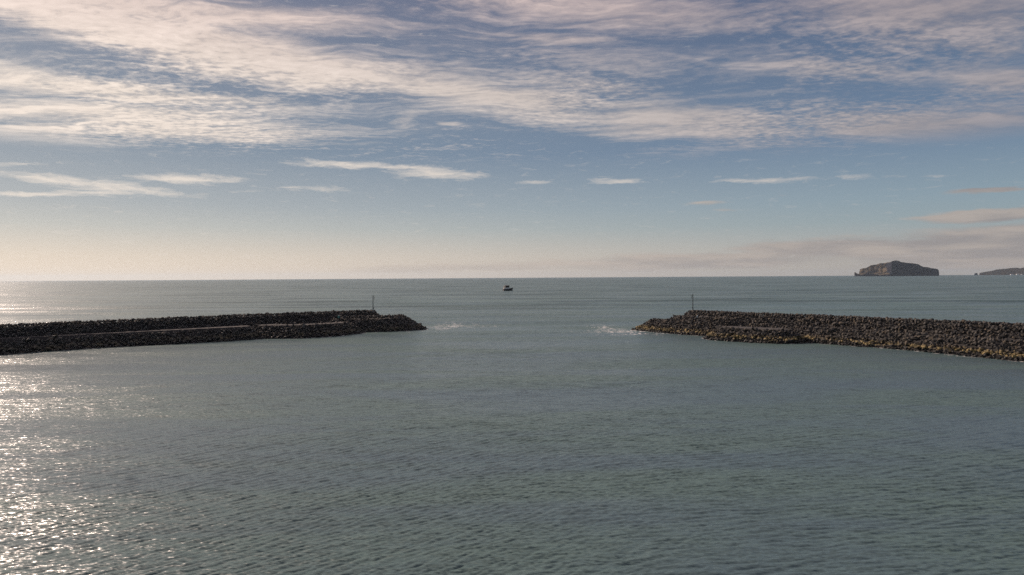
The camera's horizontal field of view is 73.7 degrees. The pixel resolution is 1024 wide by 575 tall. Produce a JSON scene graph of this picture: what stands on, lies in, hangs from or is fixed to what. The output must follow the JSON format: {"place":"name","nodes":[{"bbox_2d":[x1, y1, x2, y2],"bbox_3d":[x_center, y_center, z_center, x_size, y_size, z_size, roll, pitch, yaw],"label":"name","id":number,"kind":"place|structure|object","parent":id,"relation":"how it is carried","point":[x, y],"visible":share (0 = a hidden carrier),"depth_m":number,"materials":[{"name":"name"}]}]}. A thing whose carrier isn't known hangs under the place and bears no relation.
{"place":"outdoors","nodes":[
{"label":"outdoors","id":0,"kind":"place"},
{"bbox_2d":[0,275,1023,574],"bbox_3d":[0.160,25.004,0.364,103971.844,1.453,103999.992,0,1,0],"label":"sea","id":1,"kind":"structure","parent":0,"point":[568,425],"depth_m":106.39,"materials":[{"name":"liquid"}]},
{"bbox_2d":[0,312,419,354],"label":"breakwater","id":2,"kind":"object","parent":1,"relation":"in","point":[105,333],"visible":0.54,"depth_m":273.21,"materials":[{"name":"grey stone"}]},
{"bbox_2d":[502,285,512,290],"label":"fishing vessel","id":3,"kind":"object","parent":1,"relation":"on","point":[506,288],"visible":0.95,"depth_m":1287.32,"materials":[{"name":"black paint"}]},
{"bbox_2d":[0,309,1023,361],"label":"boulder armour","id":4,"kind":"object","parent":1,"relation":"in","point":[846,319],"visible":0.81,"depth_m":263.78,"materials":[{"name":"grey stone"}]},
{"bbox_2d":[640,312,1023,360],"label":"breakwater","id":5,"kind":"object","parent":1,"relation":"in","point":[970,352],"visible":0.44,"depth_m":246.34,"materials":[{"name":"grey stone"}]},
{"bbox_2d":[0,0,1023,280],"label":"sky","id":6,"kind":"structure","parent":0,"point":[140,139],"materials":[{"name":"blue"}]},
{"bbox_2d":[854,260,938,275],"bbox_3d":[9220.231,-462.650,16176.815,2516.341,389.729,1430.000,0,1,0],"label":"island","id":7,"kind":"structure","parent":0,"point":[895,268],"depth_m":15742.35,"materials":[{"name":"grey stone"}]},
{"bbox_2d":[979,268,1023,274],"bbox_3d":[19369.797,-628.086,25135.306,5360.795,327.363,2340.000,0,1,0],"label":"headland","id":8,"kind":"structure","parent":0,"point":[1014,271],"depth_m":24479.68,"materials":[{"name":"grey stone"}]}
]}

